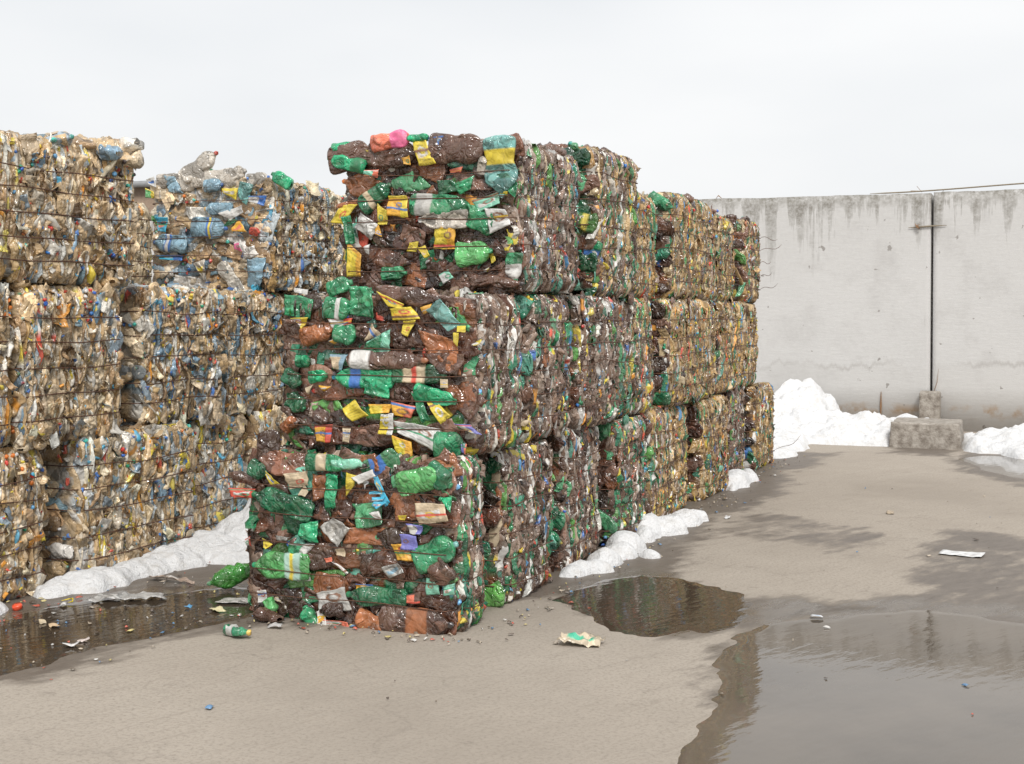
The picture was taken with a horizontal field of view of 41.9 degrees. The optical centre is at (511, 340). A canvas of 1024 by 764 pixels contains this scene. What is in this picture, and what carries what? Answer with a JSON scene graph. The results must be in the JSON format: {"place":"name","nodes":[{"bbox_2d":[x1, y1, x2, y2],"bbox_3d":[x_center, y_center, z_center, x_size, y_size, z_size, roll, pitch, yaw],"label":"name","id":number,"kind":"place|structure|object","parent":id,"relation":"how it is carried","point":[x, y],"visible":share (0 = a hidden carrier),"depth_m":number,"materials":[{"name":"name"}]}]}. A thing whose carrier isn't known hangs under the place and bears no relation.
{"place":"outdoors","nodes":[
{"label":"outdoors","id":0,"kind":"place"},
{"bbox_2d":[133,180,155,213],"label":"shed","id":1,"kind":"structure","parent":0,"point":[139,190],"depth_m":48.12,"materials":[{"name":"beige brick"}]},
{"bbox_2d":[0,431,1023,763],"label":"ground","id":2,"kind":"structure","parent":0,"point":[792,539],"depth_m":6.20,"materials":[{"name":"concrete"}]},
{"bbox_2d":[0,602,8,614],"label":"snow patch","id":3,"kind":"object","parent":2,"relation":"on","point":[3,608],"visible":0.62,"depth_m":7.14,"materials":[{"name":"white snow"}]},
{"bbox_2d":[12,602,22,610],"bbox_3d":[-2.659,1.427,7.180,0.054,0.039,0.055,0,1,22],"label":"bottle cap","id":4,"kind":"object","parent":2,"relation":"on","point":[17,606],"visible":1,"depth_m":7.16,"materials":[{"name":"plastic"}]},
{"bbox_2d":[0,443,50,601],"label":"plastic bottle bale","id":5,"kind":"object","parent":2,"relation":"on","point":[24,499],"visible":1,"depth_m":7.47,"materials":[{"name":"plastic"}]},
{"bbox_2d":[0,282,17,447],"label":"plastic bottle bale","id":6,"kind":"object","parent":5,"relation":"on","point":[7,340],"visible":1,"depth_m":7.34,"materials":[{"name":"plastic"}]},
{"bbox_2d":[0,130,173,286],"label":"plastic bottle bale","id":7,"kind":"object","parent":6,"relation":"on","point":[68,213],"visible":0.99,"depth_m":7.75,"materials":[{"name":"plastic"}]},
{"bbox_2d":[0,277,124,449],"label":"plastic bottle bale","id":8,"kind":"object","parent":5,"relation":"on","point":[65,366],"visible":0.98,"depth_m":7.74,"materials":[{"name":"plastic"}]},
{"bbox_2d":[1,419,197,579],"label":"plastic bottle bale","id":9,"kind":"object","parent":2,"relation":"on","point":[114,498],"visible":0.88,"depth_m":8.19,"materials":[{"name":"plastic"}]},
{"bbox_2d":[114,282,228,425],"bbox_3d":[-2.656,0.088,9.111,1.182,0.989,0.936,1,1,24],"label":"plastic bottle bale","id":10,"kind":"object","parent":9,"relation":"on","point":[175,363],"visible":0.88,"depth_m":8.76,"materials":[{"name":"plastic"}]},
{"bbox_2d":[35,202,160,284],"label":"plastic bottle bale","id":11,"kind":"object","parent":10,"relation":"on","point":[141,274],"visible":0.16,"depth_m":9.90,"materials":[{"name":"plastic"}]},
{"bbox_2d":[0,586,252,675],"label":"puddle","id":12,"kind":"object","parent":2,"relation":"on","point":[107,621],"visible":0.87,"depth_m":6.88,"materials":[{"name":"liquid"}]},
{"bbox_2d":[38,619,45,623],"bbox_3d":[-2.413,1.440,6.866,0.034,0.019,0.061,-1,1,-32],"label":"scrap","id":13,"kind":"object","parent":12,"relation":"on","point":[41,621],"visible":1,"depth_m":6.86,"materials":[{"name":"paper"}]},
{"bbox_2d":[48,623,60,627],"bbox_3d":[-2.322,1.443,6.780,0.046,0.016,0.078,-1,2,-35],"label":"scrap","id":14,"kind":"object","parent":12,"relation":"on","point":[53,625],"visible":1,"depth_m":6.78,"materials":[{"name":"paper"}]},
{"bbox_2d":[62,641,79,646],"bbox_3d":[-2.108,1.447,6.377,0.091,0.026,0.051,0,1,-5],"label":"scrap","id":15,"kind":"object","parent":12,"relation":"on","point":[71,645],"visible":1,"depth_m":6.36,"materials":[{"name":"plastic"}]},
{"bbox_2d":[76,637,89,641],"bbox_3d":[-2.079,1.448,6.482,0.035,0.018,0.059,1,2,41],"label":"scrap","id":16,"kind":"object","parent":12,"relation":"on","point":[85,639],"visible":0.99,"depth_m":6.47,"materials":[{"name":"plastic"}]},
{"bbox_2d":[87,591,166,602],"bbox_3d":[-2.134,1.417,7.428,0.428,0.040,0.139,0,1,-9],"label":"plastic sheet","id":17,"kind":"object","parent":12,"relation":"on","point":[123,595],"visible":1,"depth_m":7.40,"materials":[{"name":"white plastic"}]},
{"bbox_2d":[209,606,225,611],"bbox_3d":[-1.575,1.430,7.133,0.057,0.026,0.102,-1,2,-40],"label":"scrap","id":18,"kind":"object","parent":12,"relation":"on","point":[219,609],"visible":1,"depth_m":7.13,"materials":[{"name":"paper"}]},
{"bbox_2d":[207,562,249,588],"bbox_3d":[-1.616,1.347,7.675,0.271,0.146,0.119,0,1,-16],"label":"green bottle","id":19,"kind":"object","parent":12,"relation":"on","point":[228,576],"visible":0.91,"depth_m":7.63,"materials":[{"name":"plastic"}]},
{"bbox_2d":[215,597,247,602],"bbox_3d":[-1.534,1.431,7.362,0.179,0.016,0.123,0,1,6],"label":"plastic sheet","id":20,"kind":"object","parent":12,"relation":"on","point":[236,600],"visible":0.91,"depth_m":7.35,"materials":[{"name":"white plastic"}]},
{"bbox_2d":[32,498,250,598],"bbox_3d":[-1.344,1.041,8.947,1.854,0.794,3.762,0,1,22],"label":"snow heap","id":21,"kind":"object","parent":2,"relation":"on","point":[222,542],"visible":0.2,"depth_m":8.34,"materials":[{"name":"white snow"}]},
{"bbox_2d":[146,575,194,583],"bbox_3d":[-2.013,1.406,7.916,0.343,0.040,0.070,1,1,26],"label":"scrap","id":22,"kind":"object","parent":2,"relation":"on","point":[186,579],"visible":1,"depth_m":7.89,"materials":[{"name":"plastic"}]},
{"bbox_2d":[186,412,247,530],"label":"plastic bottle bale","id":23,"kind":"object","parent":2,"relation":"on","point":[220,450],"visible":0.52,"depth_m":9.35,"materials":[{"name":"plastic"}]},
{"bbox_2d":[193,282,283,415],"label":"plastic bottle bale","id":24,"kind":"object","parent":23,"relation":"on","point":[251,344],"visible":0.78,"depth_m":9.74,"materials":[{"name":"plastic"}]},
{"bbox_2d":[145,151,337,292],"bbox_3d":[-2.063,-0.883,10.500,1.297,1.125,1.058,0,1,22],"label":"plastic bottle bale","id":25,"kind":"object","parent":24,"relation":"on","point":[234,227],"visible":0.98,"depth_m":10.11,"materials":[{"name":"plastic"}]},
{"bbox_2d":[223,624,251,636],"bbox_3d":[-1.355,1.428,6.582,0.079,0.062,0.166,-1,2,-43],"label":"crushed bottle","id":26,"kind":"object","parent":2,"relation":"on","point":[234,630],"visible":1,"depth_m":6.55,"materials":[{"name":"plastic"}]},
{"bbox_2d":[253,607,284,622],"bbox_3d":[-1.264,1.412,6.895,0.200,0.081,0.086,1,2,40],"label":"crushed bottle","id":27,"kind":"object","parent":2,"relation":"on","point":[263,614],"visible":1,"depth_m":6.87,"materials":[{"name":"plastic"}]},
{"bbox_2d":[267,622,282,627],"bbox_3d":[-1.195,1.438,6.764,0.079,0.027,0.045,0,1,22],"label":"scrap","id":28,"kind":"object","parent":2,"relation":"on","point":[275,624],"visible":1,"depth_m":6.75,"materials":[{"name":"plastic"}]},
{"bbox_2d":[243,404,308,499],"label":"plastic bottle bale","id":29,"kind":"object","parent":2,"relation":"on","point":[274,418],"visible":0.06,"depth_m":9.82,"materials":[{"name":"plastic"}]},
{"bbox_2d":[270,291,326,403],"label":"plastic bottle bale","id":30,"kind":"object","parent":29,"relation":"on","point":[281,293],"depth_m":10.27,"materials":[{"name":"plastic"}]},
{"bbox_2d":[261,194,347,290],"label":"plastic bottle bale","id":31,"kind":"object","parent":30,"relation":"on","point":[339,258],"visible":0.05,"depth_m":10.91,"materials":[{"name":"plastic"}]},
{"bbox_2d":[228,429,488,634],"bbox_3d":[-0.809,0.997,6.990,1.383,1.066,0.458,0,1,22],"label":"plastic bottle bale","id":32,"kind":"object","parent":2,"relation":"on","point":[390,539],"visible":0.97,"depth_m":6.80,"materials":[{"name":"plastic"}]},
{"bbox_2d":[278,276,523,456],"bbox_3d":[-0.591,0.143,7.281,1.260,0.981,0.759,0,1,21],"label":"plastic bottle bale","id":33,"kind":"object","parent":32,"relation":"on","point":[416,371],"visible":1,"depth_m":6.96,"materials":[{"name":"plastic"}]},
{"bbox_2d":[360,438,555,606],"bbox_3d":[-0.429,0.988,7.787,1.244,0.937,0.834,1,1,23],"label":"plastic bottle bale","id":34,"kind":"object","parent":2,"relation":"on","point":[518,501],"visible":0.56,"depth_m":7.38,"materials":[{"name":"plastic"}]},
{"bbox_2d":[473,291,572,442],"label":"plastic bottle bale","id":35,"kind":"object","parent":34,"relation":"on","point":[546,325],"visible":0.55,"depth_m":7.72,"materials":[{"name":"plastic"}]},
{"bbox_2d":[327,129,586,295],"bbox_3d":[-0.315,-0.705,8.027,1.266,1.021,1.098,0,1,22],"label":"plastic bottle bale","id":36,"kind":"object","parent":35,"relation":"on","point":[496,214],"visible":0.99,"depth_m":7.58,"materials":[{"name":"plastic"}]},
{"bbox_2d":[0,455,997,714],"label":"litter crumbs","id":37,"kind":"object","parent":2,"relation":"on","point":[416,633],"visible":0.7,"depth_m":6.88,"materials":[{"name":"plastic"}]},
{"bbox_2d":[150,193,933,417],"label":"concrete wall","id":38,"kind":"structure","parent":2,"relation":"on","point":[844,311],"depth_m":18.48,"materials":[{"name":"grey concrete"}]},
{"bbox_2d":[880,393,881,413],"bbox_3d":[5.059,0.933,18.326,0.027,0.479,0.027,0,1,22],"label":"rusty rod","id":39,"kind":"object","parent":38,"relation":"attached to","point":[881,403],"visible":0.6,"depth_m":18.32,"materials":[{"name":"metal"}]},
{"bbox_2d":[908,223,946,228],"bbox_3d":[5.609,-1.552,18.039,0.495,0.082,0.052,0,1,22],"label":"wall tie bar","id":40,"kind":"object","parent":38,"relation":"attached to","point":[918,227],"depth_m":18.06,"materials":[{"name":"metal"}]},
{"bbox_2d":[870,183,1023,193],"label":"cable","id":41,"kind":"object","parent":38,"relation":"on","point":[948,189],"visible":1,"depth_m":18.03,"materials":[{"name":"grey metal"}]},
{"bbox_2d":[541,426,600,571],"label":"plastic bottle bale","id":42,"kind":"object","parent":2,"relation":"on","point":[576,525],"visible":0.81,"depth_m":8.36,"materials":[{"name":"plastic"}]},
{"bbox_2d":[525,290,624,429],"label":"plastic bottle bale","id":43,"kind":"object","parent":42,"relation":"on","point":[596,373],"visible":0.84,"depth_m":8.50,"materials":[{"name":"plastic"}]},
{"bbox_2d":[471,141,641,305],"bbox_3d":[0.182,-0.796,9.228,1.260,1.103,0.992,0,1,22],"label":"plastic bottle bale","id":44,"kind":"object","parent":43,"relation":"on","point":[608,248],"visible":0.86,"depth_m":8.75,"materials":[{"name":"plastic"}]},
{"bbox_2d":[557,632,605,647],"bbox_3d":[0.330,1.435,6.430,0.206,0.055,0.146,0,1,22],"label":"crushed tray","id":45,"kind":"object","parent":2,"relation":"on","point":[587,640],"visible":1,"depth_m":6.42,"materials":[{"name":"plastic"}]},
{"bbox_2d":[559,530,646,577],"bbox_3d":[0.626,1.366,8.661,0.336,0.157,1.386,0,1,22],"label":"snow heap","id":46,"kind":"object","parent":2,"relation":"on","point":[620,547],"visible":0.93,"depth_m":8.43,"materials":[{"name":"white snow"}]},
{"bbox_2d":[597,414,647,545],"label":"plastic bottle bale","id":47,"kind":"object","parent":2,"relation":"on","point":[622,500],"visible":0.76,"depth_m":9.13,"materials":[{"name":"plastic"}]},
{"bbox_2d":[615,298,654,418],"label":"plastic bottle bale","id":48,"kind":"object","parent":47,"relation":"on","point":[636,395],"visible":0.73,"depth_m":9.58,"materials":[{"name":"plastic"}]},
{"bbox_2d":[514,195,659,302],"bbox_3d":[0.467,-0.721,10.060,1.179,0.897,0.871,0,1,21],"label":"plastic bottle bale","id":49,"kind":"object","parent":48,"relation":"on","point":[647,278],"visible":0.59,"depth_m":9.90,"materials":[{"name":"plastic"}]},
{"bbox_2d":[638,549,660,558],"bbox_3d":[0.893,1.402,8.739,0.190,0.082,0.140,0,1,22],"label":"snow lump","id":50,"kind":"object","parent":2,"relation":"on","point":[649,554],"visible":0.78,"depth_m":8.70,"materials":[{"name":"white snow"}]},
{"bbox_2d":[552,575,752,636],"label":"puddle","id":51,"kind":"object","parent":2,"relation":"on","point":[647,606],"visible":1,"depth_m":7.28,"materials":[{"name":"liquid"}]},
{"bbox_2d":[634,404,689,515],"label":"plastic bottle bale","id":52,"kind":"object","parent":2,"relation":"on","point":[666,435],"visible":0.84,"depth_m":10.34,"materials":[{"name":"plastic"}]},
{"bbox_2d":[649,295,718,407],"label":"plastic bottle bale","id":53,"kind":"object","parent":52,"relation":"on","point":[684,333],"visible":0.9,"depth_m":10.62,"materials":[{"name":"plastic"}]},
{"bbox_2d":[638,190,712,299],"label":"plastic bottle bale","id":54,"kind":"object","parent":53,"relation":"on","point":[683,268],"visible":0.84,"depth_m":10.65,"materials":[{"name":"plastic"}]},
{"bbox_2d":[636,508,708,542],"bbox_3d":[1.160,1.329,9.848,0.392,0.179,1.344,0,1,22],"label":"snow heap","id":55,"kind":"object","parent":2,"relation":"on","point":[652,527],"visible":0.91,"depth_m":9.62,"materials":[{"name":"white snow"}]},
{"bbox_2d":[684,394,729,500],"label":"plastic bottle bale","id":56,"kind":"object","parent":2,"relation":"on","point":[708,456],"visible":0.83,"depth_m":11.41,"materials":[{"name":"plastic"}]},
{"bbox_2d":[712,386,747,470],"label":"plastic bottle bale","id":57,"kind":"object","parent":2,"relation":"on","point":[736,431],"visible":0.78,"depth_m":12.83,"materials":[{"name":"plastic"}]},
{"bbox_2d":[714,299,758,395],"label":"plastic bottle bale","id":58,"kind":"object","parent":57,"relation":"on","point":[736,348],"visible":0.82,"depth_m":12.63,"materials":[{"name":"plastic"}]},
{"bbox_2d":[708,205,736,302],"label":"plastic bottle bale","id":59,"kind":"object","parent":58,"relation":"on","point":[722,248],"visible":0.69,"depth_m":12.16,"materials":[{"name":"plastic"}]},
{"bbox_2d":[715,213,780,302],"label":"plastic bottle bale","id":60,"kind":"object","parent":58,"relation":"on","point":[747,259],"visible":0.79,"depth_m":13.11,"materials":[{"name":"plastic"}]},
{"bbox_2d":[726,468,758,490],"bbox_3d":[2.139,1.274,12.536,0.340,0.174,1.240,0,1,22],"label":"snow patch","id":61,"kind":"object","parent":2,"relation":"on","point":[743,478],"visible":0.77,"depth_m":12.23,"materials":[{"name":"white snow"}]},
{"bbox_2d":[741,382,799,470],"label":"plastic bottle bale","id":62,"kind":"object","parent":2,"relation":"on","point":[759,410],"visible":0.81,"depth_m":13.52,"materials":[{"name":"plastic"}]},
{"bbox_2d":[677,610,1023,763],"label":"puddle","id":63,"kind":"object","parent":2,"relation":"on","point":[890,689],"visible":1,"depth_m":5.58,"materials":[{"name":"liquid"}]},
{"bbox_2d":[773,378,927,458],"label":"snow bank","id":64,"kind":"structure","parent":2,"relation":"on","point":[807,411],"depth_m":16.70,"materials":[{"name":"white snow"}]},
{"bbox_2d":[889,417,963,449],"bbox_3d":[4.994,1.111,16.064,0.827,0.318,0.815,0,1,22],"label":"concrete block","id":65,"kind":"object","parent":2,"relation":"on","point":[924,433],"depth_m":15.73,"materials":[{"name":"grey concrete"}]},
{"bbox_2d":[919,391,940,418],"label":"concrete pier","id":66,"kind":"structure","parent":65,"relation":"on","point":[929,404],"depth_m":17.83,"materials":[{"name":"grey concrete"}]},
{"bbox_2d":[938,549,985,556],"bbox_3d":[2.971,1.400,8.819,0.273,0.014,0.173,1,1,28],"label":"paper sheet","id":67,"kind":"object","parent":2,"relation":"on","point":[968,554],"visible":1,"depth_m":8.79,"materials":[{"name":"paper"}]},
{"bbox_2d":[932,189,1023,431],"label":"concrete wall","id":68,"kind":"structure","parent":2,"relation":"on","point":[978,300],"depth_m":17.85,"materials":[{"name":"grey concrete"}]},
{"bbox_2d":[958,456,1023,478],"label":"puddle","id":69,"kind":"object","parent":2,"relation":"on","point":[1010,467],"visible":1,"depth_m":14.03,"materials":[{"name":"liquid"}]},
{"bbox_2d":[962,423,1023,458],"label":"snow bank","id":70,"kind":"structure","parent":2,"relation":"on","point":[1006,442],"depth_m":15.32,"materials":[{"name":"white snow"}]},
{"bbox_2d":[0,0,1023,199],"label":"sky","id":71,"kind":"structure","parent":0,"point":[711,99],"materials":[{"name":"white"}]}
]}

